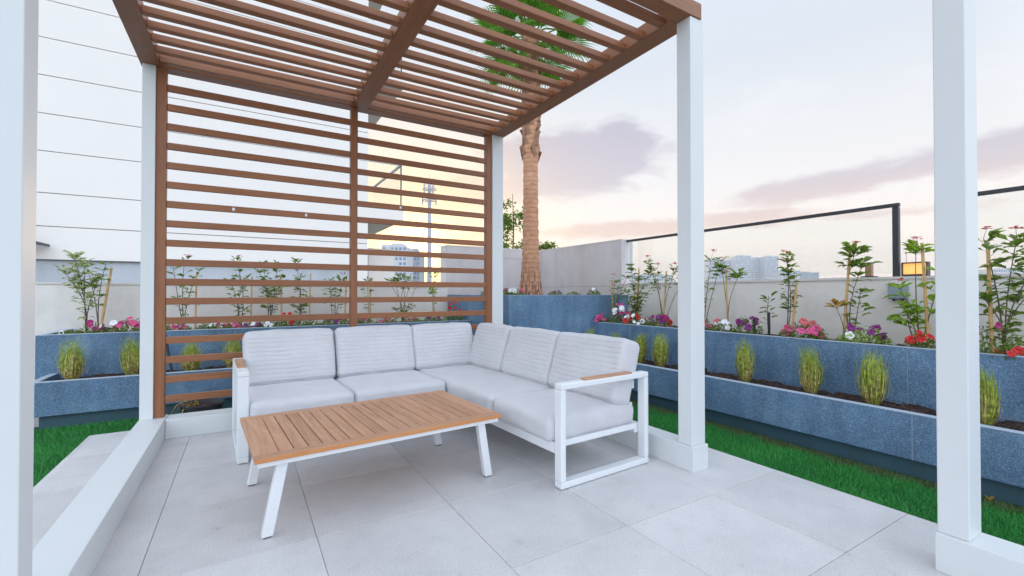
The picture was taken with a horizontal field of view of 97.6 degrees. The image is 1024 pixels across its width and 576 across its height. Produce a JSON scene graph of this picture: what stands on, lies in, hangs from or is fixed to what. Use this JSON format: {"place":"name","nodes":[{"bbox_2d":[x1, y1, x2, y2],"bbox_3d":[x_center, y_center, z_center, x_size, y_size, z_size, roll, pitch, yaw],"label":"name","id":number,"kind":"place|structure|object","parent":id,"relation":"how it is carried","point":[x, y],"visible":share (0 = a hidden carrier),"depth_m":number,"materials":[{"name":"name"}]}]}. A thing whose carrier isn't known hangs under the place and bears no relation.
{"place":"outdoors","nodes":[
{"label":"outdoors","id":0,"kind":"place"},
{"bbox_2d":[34,417,38,426],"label":"terrace","id":1,"kind":"structure","parent":0,"point":[36,422],"depth_m":3.97,"materials":[{"name":"grey concrete"}]},
{"bbox_2d":[34,282,447,379],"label":"garden wall","id":2,"kind":"structure","parent":1,"relation":"on","point":[56,307],"depth_m":5.31,"materials":[{"name":"paint"}]},
{"bbox_2d":[35,320,470,379],"bbox_3d":[-2.640,0.775,5.489,4.326,0.668,0.849,0,-1,-31],"label":"planter","id":3,"kind":"object","parent":1,"relation":"on","point":[102,356],"visible":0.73,"depth_m":4.29,"materials":[{"name":"blue stone"}]},
{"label":"mulch","id":4,"kind":"object","parent":3,"relation":"in","visible":0},
{"bbox_2d":[55,250,105,331],"bbox_3d":[-4.344,0.060,4.517,0.394,0.877,0.244,0,-1,-31],"label":"flowering shrub","id":5,"kind":"object","parent":4,"relation":"on","point":[76,277],"visible":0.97,"depth_m":4.50,"materials":[{"name":"green plant"}]},
{"bbox_2d":[75,319,109,332],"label":"petunia plant","id":6,"kind":"object","parent":4,"relation":"on","point":[95,328],"visible":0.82,"depth_m":4.33,"materials":[{"name":"pink plant"}]},
{"bbox_2d":[79,261,114,325],"bbox_3d":[-4.218,0.111,4.545,0.239,0.778,0.236,0,-1,21],"label":"flowering shrub","id":7,"kind":"object","parent":4,"relation":"on","point":[96,285],"visible":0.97,"depth_m":4.55,"materials":[{"name":"green plant"}]},
{"bbox_2d":[99,267,112,332],"bbox_3d":[-4.153,0.148,4.575,0.028,0.722,0.113,-1,-1,44],"label":"bamboo stake","id":8,"kind":"object","parent":4,"relation":"on","point":[105,299],"visible":0.7,"depth_m":4.57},
{"bbox_2d":[105,317,139,332],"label":"petunia plant","id":9,"kind":"object","parent":4,"relation":"on","point":[115,325],"visible":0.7,"depth_m":4.44,"materials":[{"name":"pink plant"}]},
{"bbox_2d":[166,324,191,329],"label":"petunia plant","id":10,"kind":"object","parent":4,"relation":"on","point":[176,327],"visible":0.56,"depth_m":4.70,"materials":[{"name":"pink plant"}]},
{"bbox_2d":[167,254,203,324],"bbox_3d":[-3.597,0.066,4.938,0.375,0.875,0.206,0,-1,-31],"label":"flowering shrub","id":11,"kind":"object","parent":4,"relation":"on","point":[193,277],"visible":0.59,"depth_m":4.93,"materials":[{"name":"green plant"}]},
{"bbox_2d":[194,274,196,328],"bbox_3d":[-3.517,0.178,4.984,0.024,0.670,0.052,0,-1,-25],"label":"bamboo stake","id":12,"kind":"object","parent":4,"relation":"on","point":[195,324],"visible":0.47,"depth_m":4.98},
{"bbox_2d":[194,323,225,329],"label":"petunia plant","id":13,"kind":"object","parent":4,"relation":"on","point":[210,326],"visible":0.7,"depth_m":4.84,"materials":[{"name":"green plant"}]},
{"bbox_2d":[219,322,244,328],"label":"petunia plant","id":14,"kind":"object","parent":4,"relation":"on","point":[234,325],"visible":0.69,"depth_m":4.91,"materials":[{"name":"pink plant"}]},
{"bbox_2d":[224,255,250,322],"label":"flowering shrub","id":15,"kind":"object","parent":4,"relation":"on","point":[237,257],"visible":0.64,"depth_m":5.21,"materials":[{"name":"green plant"}]},
{"bbox_2d":[240,322,264,327],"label":"petunia plant","id":16,"kind":"object","parent":4,"relation":"on","point":[254,324],"visible":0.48,"depth_m":5.02,"materials":[{"name":"purple plant"}]},
{"bbox_2d":[254,260,289,322],"bbox_3d":[-2.890,0.086,5.407,0.446,0.846,0.255,0,-1,-31],"label":"flowering shrub","id":17,"kind":"object","parent":4,"relation":"on","point":[269,291],"visible":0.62,"depth_m":5.37,"materials":[{"name":"green plant"}]},
{"bbox_2d":[260,321,284,326],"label":"petunia plant","id":18,"kind":"object","parent":4,"relation":"on","point":[268,324],"visible":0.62,"depth_m":5.10,"materials":[{"name":"white plant"}]},
{"bbox_2d":[274,312,301,326],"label":"petunia plant","id":19,"kind":"object","parent":4,"relation":"on","point":[290,322],"visible":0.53,"depth_m":5.23,"materials":[{"name":"green plant"}]},
{"bbox_2d":[290,257,312,325],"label":"flowering shrub","id":20,"kind":"object","parent":4,"relation":"on","point":[299,289],"visible":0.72,"depth_m":5.53,"materials":[{"name":"green plant"}]},
{"bbox_2d":[297,320,323,325],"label":"petunia plant","id":21,"kind":"object","parent":4,"relation":"on","point":[310,323],"visible":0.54,"depth_m":5.36,"materials":[{"name":"green plant"}]},
{"bbox_2d":[321,313,348,324],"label":"petunia plant","id":22,"kind":"object","parent":4,"relation":"on","point":[335,322],"visible":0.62,"depth_m":5.47,"materials":[{"name":"green plant"}]},
{"bbox_2d":[323,272,347,324],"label":"flowering shrub","id":23,"kind":"object","parent":4,"relation":"on","point":[335,288],"visible":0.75,"depth_m":5.76,"materials":[{"name":"green plant"}]},
{"bbox_2d":[361,277,374,323],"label":"flowering shrub","id":24,"kind":"object","parent":4,"relation":"on","point":[368,307],"visible":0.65,"depth_m":5.97,"materials":[{"name":"green plant"}]},
{"bbox_2d":[375,318,397,322],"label":"petunia plant","id":25,"kind":"object","parent":4,"relation":"on","point":[386,320],"visible":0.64,"depth_m":5.80,"materials":[{"name":"red plant"}]},
{"bbox_2d":[384,273,418,319],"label":"flowering shrub","id":26,"kind":"object","parent":4,"relation":"on","point":[403,288],"visible":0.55,"depth_m":6.19,"materials":[{"name":"green plant"}]},
{"bbox_2d":[399,317,424,321],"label":"petunia plant","id":27,"kind":"object","parent":4,"relation":"on","point":[415,319],"visible":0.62,"depth_m":6.00,"materials":[{"name":"green plant"}]},
{"bbox_2d":[427,272,438,310],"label":"flowering shrub","id":28,"kind":"object","parent":4,"relation":"on","point":[431,290],"visible":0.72,"depth_m":6.44,"materials":[{"name":"green plant"}]},
{"bbox_2d":[443,302,463,320],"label":"petunia plant","id":29,"kind":"object","parent":4,"relation":"on","point":[451,317],"visible":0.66,"depth_m":6.31,"materials":[{"name":"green plant"}]},
{"bbox_2d":[368,248,393,280],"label":"annexe","id":30,"kind":"structure","parent":1,"relation":"on","point":[378,260],"depth_m":13.88,"materials":[{"name":"white concrete"}]},
{"bbox_2d":[503,194,558,249],"bbox_3d":[0.296,-0.464,10.355,1.568,3.451,1.466,0,-1,22],"label":"tree","id":31,"kind":"object","parent":1,"relation":"on","point":[507,221],"visible":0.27,"depth_m":10.35,"materials":[{"name":"green plant"}]},
{"bbox_2d":[440,239,632,294],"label":"garden wall","id":32,"kind":"structure","parent":1,"relation":"on","point":[582,269],"depth_m":7.41,"materials":[{"name":"grey"}]},
{"bbox_2d":[591,321,1023,421],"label":"planter","id":33,"kind":"object","parent":1,"relation":"on","point":[912,373],"visible":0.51,"depth_m":3.50,"materials":[{"name":"blue stone"}]},
{"bbox_2d":[613,322,987,352],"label":"mulch","id":34,"kind":"object","parent":33,"relation":"in","point":[898,344],"visible":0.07,"depth_m":4.10,"materials":[{"name":"brown soil"}]},
{"bbox_2d":[593,313,610,325],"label":"petunia plant","id":35,"kind":"object","parent":34,"relation":"on","point":[598,318],"visible":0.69,"depth_m":5.91,"materials":[{"name":"pink plant"}]},
{"bbox_2d":[608,273,630,322],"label":"flowering shrub","id":36,"kind":"object","parent":34,"relation":"on","point":[620,294],"visible":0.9,"depth_m":6.00,"materials":[{"name":"green plant"}]},
{"bbox_2d":[607,303,632,322],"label":"petunia plant","id":37,"kind":"object","parent":34,"relation":"on","point":[621,309],"visible":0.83,"depth_m":5.72,"materials":[{"name":"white plant"}]},
{"bbox_2d":[621,313,643,324],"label":"petunia plant","id":38,"kind":"object","parent":34,"relation":"on","point":[626,318],"visible":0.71,"depth_m":5.53,"materials":[{"name":"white plant"}]},
{"bbox_2d":[622,263,659,319],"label":"flowering shrub","id":39,"kind":"object","parent":34,"relation":"on","point":[636,304],"visible":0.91,"depth_m":5.70,"materials":[{"name":"green plant"}]},
{"bbox_2d":[635,316,655,325],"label":"petunia plant","id":40,"kind":"object","parent":34,"relation":"on","point":[643,320],"visible":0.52,"depth_m":5.38,"materials":[{"name":"white plant"}]},
{"bbox_2d":[645,312,672,326],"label":"petunia plant","id":41,"kind":"object","parent":34,"relation":"on","point":[667,321],"visible":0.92,"depth_m":5.15,"materials":[{"name":"purple plant"}]},
{"bbox_2d":[643,255,677,326],"bbox_3d":[1.825,0.047,5.355,0.224,0.923,0.716,0,-1,-37],"label":"flowering shrub","id":42,"kind":"object","parent":34,"relation":"on","point":[658,272],"visible":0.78,"depth_m":5.36,"materials":[{"name":"green plant"}]},
{"bbox_2d":[704,249,728,329],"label":"flowering shrub","id":43,"kind":"object","parent":34,"relation":"on","point":[709,271],"visible":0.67,"depth_m":4.84,"materials":[{"name":"green plant"}]},
{"bbox_2d":[710,318,735,331],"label":"petunia plant","id":44,"kind":"object","parent":34,"relation":"on","point":[718,322],"visible":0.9,"depth_m":4.52,"materials":[{"name":"white plant"}]},
{"bbox_2d":[725,268,727,330],"bbox_3d":[2.235,0.150,4.654,0.023,0.720,0.057,0,-1,5],"label":"bamboo stake","id":45,"kind":"object","parent":34,"relation":"on","point":[726,295],"visible":0.73,"depth_m":4.65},
{"bbox_2d":[712,257,746,321],"bbox_3d":[2.260,0.084,4.649,0.222,0.834,0.374,0,-1,-31],"label":"flowering shrub","id":46,"kind":"object","parent":34,"relation":"on","point":[735,274],"visible":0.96,"depth_m":4.63,"materials":[{"name":"green plant"}]},
{"bbox_2d":[733,316,763,334],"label":"petunia plant","id":47,"kind":"object","parent":34,"relation":"on","point":[745,322],"visible":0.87,"depth_m":4.29,"materials":[{"name":"purple plant"}]},
{"bbox_2d":[758,291,778,328],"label":"flowering shrub","id":48,"kind":"object","parent":34,"relation":"on","point":[772,294],"visible":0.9,"depth_m":4.31,"materials":[{"name":"green plant"}]},
{"bbox_2d":[777,250,802,324],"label":"flowering shrub","id":49,"kind":"object","parent":34,"relation":"on","point":[787,260],"visible":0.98,"depth_m":4.13,"materials":[{"name":"green plant"}]},
{"bbox_2d":[791,283,797,336],"bbox_3d":[2.566,0.228,4.078,0.070,0.551,0.027,0,-1,35],"label":"bamboo stake","id":50,"kind":"object","parent":34,"relation":"on","point":[794,304],"visible":0.62,"depth_m":4.07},
{"bbox_2d":[778,318,824,341],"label":"petunia plant","id":51,"kind":"object","parent":34,"relation":"on","point":[788,330],"visible":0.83,"depth_m":3.86,"materials":[{"name":"pink plant"}]},
{"bbox_2d":[808,322,828,339],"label":"petunia plant","id":52,"kind":"object","parent":34,"relation":"on","point":[825,338],"visible":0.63,"depth_m":3.76,"materials":[{"name":"green plant"}]},
{"bbox_2d":[824,298,849,333],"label":"flowering shrub","id":53,"kind":"object","parent":34,"relation":"on","point":[836,302],"visible":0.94,"depth_m":3.74,"materials":[{"name":"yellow plant"}]},
{"bbox_2d":[843,252,850,339],"bbox_3d":[2.787,0.080,3.731,0.072,0.841,0.025,0,-1,37],"label":"bamboo stake","id":54,"kind":"object","parent":34,"relation":"on","point":[846,294],"visible":0.77,"depth_m":3.73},
{"bbox_2d":[835,241,883,341],"bbox_3d":[2.834,0.050,3.689,0.256,0.880,0.265,0,-1,-7],"label":"flowering shrub","id":55,"kind":"object","parent":34,"relation":"on","point":[853,248],"visible":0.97,"depth_m":3.67,"materials":[{"name":"green plant"}]},
{"bbox_2d":[882,236,934,346],"bbox_3d":[3.014,0.051,3.330,0.340,0.873,0.433,0,-1,-31],"label":"flowering shrub","id":56,"kind":"object","parent":34,"relation":"on","point":[915,249],"visible":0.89,"depth_m":3.35,"materials":[{"name":"green plant"}]},
{"bbox_2d":[904,329,935,348],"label":"petunia plant","id":57,"kind":"object","parent":34,"relation":"on","point":[919,336],"visible":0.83,"depth_m":3.16,"materials":[{"name":"red plant"}]},
{"bbox_2d":[920,243,929,347],"bbox_3d":[3.047,0.080,3.299,0.026,0.831,0.069,0,-1,-2],"label":"bamboo stake","id":58,"kind":"object","parent":34,"relation":"on","point":[925,296],"visible":0.75,"depth_m":3.30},
{"bbox_2d":[985,250,993,351],"bbox_3d":[3.200,0.119,2.996,0.027,0.745,0.045,0,-1,5],"label":"bamboo stake","id":59,"kind":"object","parent":34,"relation":"on","point":[990,318],"visible":0.75,"depth_m":2.99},
{"bbox_2d":[978,226,1023,352],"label":"flowering shrub","id":60,"kind":"object","parent":34,"relation":"on","point":[1013,285],"visible":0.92,"depth_m":2.95,"materials":[{"name":"green plant"}]},
{"bbox_2d":[979,320,1023,356],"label":"petunia plant","id":61,"kind":"object","parent":34,"relation":"on","point":[998,326],"visible":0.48,"depth_m":2.87,"materials":[{"name":"green plant"}]},
{"bbox_2d":[984,344,1023,360],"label":"petunia plant","id":62,"kind":"object","parent":34,"relation":"on","point":[1011,351],"visible":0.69,"depth_m":2.74,"materials":[{"name":"red plant"}]},
{"bbox_2d":[835,323,892,345],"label":"petunia plant","id":63,"kind":"object","parent":33,"relation":"in","point":[869,334],"visible":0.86,"depth_m":3.48,"materials":[{"name":"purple plant"}]},
{"bbox_2d":[621,273,1023,350],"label":"garden wall","id":64,"kind":"structure","parent":1,"relation":"on","point":[817,295],"depth_m":4.25,"materials":[{"name":"paint"}]},
{"bbox_2d":[626,203,900,276],"bbox_3d":[2.501,-0.397,5.188,0.044,0.634,3.169,0,-1,-31],"label":"glass fence","id":65,"kind":"object","parent":64,"relation":"on","point":[896,255],"visible":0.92,"depth_m":4.00,"materials":[{"name":"black metal"}]},
{"bbox_2d":[860,262,877,276],"bbox_3d":[3.209,-0.161,4.024,0.090,0.135,0.100,0,-1,-31],"label":"bollard lamp","id":66,"kind":"object","parent":64,"relation":"on","point":[869,268],"visible":0.69,"depth_m":4.00,"materials":[{"name":"beige metal"}]},
{"bbox_2d":[888,285,908,300],"bbox_3d":[3.207,0.041,3.724,0.067,0.147,0.124,0,-1,-31],"label":"junction box","id":67,"kind":"object","parent":64,"relation":"attached to","point":[891,290],"visible":0.52,"depth_m":3.71,"materials":[{"name":"grey plastic"}]},
{"bbox_2d":[901,261,930,275],"bbox_3d":[3.372,-0.157,3.743,0.070,0.118,0.170,0,-1,-31],"label":"wall lamp","id":68,"kind":"object","parent":64,"relation":"on","point":[907,268],"visible":0.94,"depth_m":3.74,"materials":[{"name":"glass"}]},
{"bbox_2d":[934,185,1023,239],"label":"glass fence","id":69,"kind":"object","parent":64,"relation":"on","point":[1001,190],"visible":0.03,"depth_m":3.31,"materials":[{"name":"black metal"}]},
{"bbox_2d":[55,334,88,379],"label":"ornamental grass","id":70,"kind":"object","parent":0,"point":[70,367],"depth_m":3.93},
{"bbox_2d":[118,335,139,374],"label":"ornamental grass","id":71,"kind":"object","parent":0,"point":[130,361],"depth_m":4.14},
{"bbox_2d":[166,335,173,371],"bbox_3d":[-3.286,0.621,4.285,0.188,0.420,0.026,0,-1,28],"label":"plastic stake","id":72,"kind":"object","parent":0,"point":[168,354],"visible":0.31,"depth_m":4.27,"materials":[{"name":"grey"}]},
{"bbox_2d":[177,342,202,370],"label":"ornamental grass","id":73,"kind":"object","parent":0,"point":[189,366],"depth_m":4.38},
{"bbox_2d":[36,0,403,282],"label":"apartment building","id":74,"kind":"structure","parent":0,"point":[89,141],"depth_m":9.36,"materials":[{"name":"grey"}]},
{"bbox_2d":[222,332,241,367],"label":"ornamental grass","id":75,"kind":"object","parent":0,"point":[233,347],"depth_m":4.54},
{"bbox_2d":[139,440,327,573],"bbox_3d":[0.170,1.142,1.483,3.854,0.040,6.910,0,-1,-31],"label":"grout bed","id":76,"kind":"object","parent":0,"point":[304,496],"visible":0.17,"depth_m":2.19,"materials":[{"name":"concrete"}]},
{"bbox_2d":[382,243,412,281],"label":"tower block","id":77,"kind":"structure","parent":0,"point":[402,261],"depth_m":300.64,"materials":[{"name":"grey"}]},
{"bbox_2d":[413,249,424,281],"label":"tower block","id":78,"kind":"structure","parent":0,"point":[419,262],"depth_m":331.07,"materials":[{"name":"grey"}]},
{"bbox_2d":[32,423,949,575],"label":"paving","id":79,"kind":"structure","parent":0,"point":[422,506],"depth_m":2.19,"materials":[{"name":"tile"}]},
{"bbox_2d":[0,0,707,575],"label":"pergola","id":80,"kind":"object","parent":79,"relation":"on","point":[76,538],"visible":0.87,"depth_m":3.26,"materials":[{"name":"brown wood"}]},
{"bbox_2d":[240,390,500,538],"bbox_3d":[-0.818,0.939,2.629,1.283,0.378,0.802,0,-1,-35],"label":"coffee table","id":81,"kind":"object","parent":79,"relation":"on","point":[279,441],"visible":1,"depth_m":2.47,"materials":[{"name":"brown wood"}]},
{"bbox_2d":[232,322,647,489],"bbox_3d":[-0.648,0.731,3.212,2.227,0.808,2.232,0,-1,-34],"label":"corner sofa","id":82,"kind":"object","parent":79,"relation":"on","point":[556,392],"visible":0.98,"depth_m":3.39,"materials":[{"name":"white fabric"}]},
{"bbox_2d":[932,0,1023,575],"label":"pergola","id":83,"kind":"object","parent":79,"relation":"on","point":[965,545],"visible":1,"depth_m":1.75,"materials":[{"name":"white metal"}]},
{"bbox_2d":[33,399,1023,544],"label":"turf base","id":84,"kind":"object","parent":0,"point":[787,443],"depth_m":2.95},
{"bbox_2d":[34,368,232,428],"bbox_3d":[-1.893,0.986,5.131,5.041,0.398,0.529,0,-1,-31],"label":"planter","id":85,"kind":"object","parent":84,"relation":"on","point":[69,402],"visible":0.34,"depth_m":3.86,"materials":[{"name":"blue stone"}]},
{"bbox_2d":[54,365,227,380],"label":"mulch","id":86,"kind":"object","parent":85,"relation":"in","point":[123,374],"visible":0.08,"depth_m":4.24,"materials":[{"name":"brown soil"}]},
{"bbox_2d":[33,399,637,486],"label":"turf","id":87,"kind":"structure","parent":84,"relation":"on","point":[39,449],"depth_m":3.43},
{"bbox_2d":[179,398,224,412],"bbox_3d":[-2.684,1.067,3.883,0.330,0.150,0.330,0,-1,-31],"label":"plant pot","id":88,"kind":"object","parent":87,"relation":"on","point":[210,404],"visible":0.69,"depth_m":3.87,"materials":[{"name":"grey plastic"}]},
{"bbox_2d":[448,294,627,334],"bbox_3d":[0.250,0.651,6.798,1.968,1.104,2.178,0,-1,-31],"label":"planter","id":89,"kind":"object","parent":84,"relation":"on","point":[570,313],"visible":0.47,"depth_m":5.80,"materials":[{"name":"blue stone"}]},
{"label":"mulch","id":90,"kind":"object","parent":89,"relation":"in","visible":0},
{"bbox_2d":[469,0,596,294],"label":"palm tree","id":91,"kind":"object","parent":90,"relation":"on","point":[530,281],"visible":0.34,"depth_m":6.49,"materials":[{"name":"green plant"}]},
{"bbox_2d":[630,363,1023,506],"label":"planter","id":92,"kind":"object","parent":84,"relation":"on","point":[899,441],"visible":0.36,"depth_m":3.02,"materials":[{"name":"blue stone"}]},
{"bbox_2d":[643,360,1023,431],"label":"mulch","id":93,"kind":"object","parent":92,"relation":"in","point":[1007,424],"visible":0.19,"depth_m":3.35,"materials":[{"name":"brown soil"}]},
{"bbox_2d":[632,404,1023,545],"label":"turf","id":94,"kind":"structure","parent":84,"relation":"on","point":[929,495],"depth_m":2.75,"materials":[{"name":"plant"}]},
{"bbox_2d":[634,332,648,363],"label":"ornamental grass","id":95,"kind":"object","parent":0,"point":[642,350],"depth_m":4.91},
{"bbox_2d":[633,274,672,282],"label":"tower block","id":96,"kind":"structure","parent":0,"point":[658,277],"depth_m":1000.66,"materials":[{"name":"grey"}]},
{"bbox_2d":[651,332,670,366],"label":"ornamental grass","id":97,"kind":"object","parent":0,"point":[661,356],"depth_m":4.67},
{"bbox_2d":[368,0,1023,281],"label":"sky","id":98,"kind":"structure","parent":0,"point":[810,107],"materials":[{"name":"white"}]},
{"bbox_2d":[704,258,720,280],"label":"tower block","id":99,"kind":"structure","parent":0,"point":[706,270],"depth_m":900.94,"materials":[{"name":"grey"}]},
{"bbox_2d":[728,255,750,280],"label":"tower block","id":100,"kind":"structure","parent":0,"point":[739,261],"depth_m":880.97,"materials":[{"name":"grey"}]},
{"bbox_2d":[733,340,755,382],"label":"ornamental grass","id":101,"kind":"object","parent":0,"point":[744,363],"depth_m":3.88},
{"bbox_2d":[770,270,799,279],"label":"tower block","id":102,"kind":"structure","parent":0,"point":[774,275],"depth_m":800.76,"materials":[{"name":"grey"}]},
{"bbox_2d":[800,272,818,278],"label":"tower block","id":103,"kind":"structure","parent":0,"point":[810,275],"depth_m":800.65,"materials":[{"name":"grey"}]},
{"bbox_2d":[795,343,826,393],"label":"ornamental grass","id":104,"kind":"object","parent":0,"point":[811,374],"depth_m":3.43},
{"bbox_2d":[853,348,892,405],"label":"ornamental grass","id":105,"kind":"object","parent":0,"point":[873,377],"depth_m":3.08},
{"bbox_2d":[980,363,1006,425],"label":"ornamental grass","id":106,"kind":"object","parent":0,"point":[988,405],"depth_m":2.61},
{"bbox_2d":[978,268,1023,273],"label":"tower block","id":107,"kind":"structure","parent":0,"point":[1001,271],"depth_m":700.70,"materials":[{"name":"grey"}]},
{"bbox_3d":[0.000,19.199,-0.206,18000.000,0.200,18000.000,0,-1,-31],"label":"ground","id":108,"kind":"structure","parent":0,"visible":0},
{"bbox_2d":[422,183,436,281],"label":"telecom mast","id":109,"kind":"object","parent":108,"relation":"on","point":[429,249],"visible":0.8,"depth_m":104.75,"materials":[{"name":"silver metal"}]},
{"bbox_2d":[721,260,730,280],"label":"tower block","id":110,"kind":"structure","parent":108,"relation":"on","point":[728,262],"depth_m":900.79,"materials":[{"name":"grey"}]},
{"bbox_2d":[751,257,759,279],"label":"tower block","id":111,"kind":"structure","parent":108,"relation":"on","point":[755,274],"depth_m":900.82,"materials":[{"name":"grey"}]},
{"bbox_2d":[759,255,777,279],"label":"tower block","id":112,"kind":"structure","parent":108,"relation":"on","point":[768,264],"depth_m":881.01,"materials":[{"name":"grey"}]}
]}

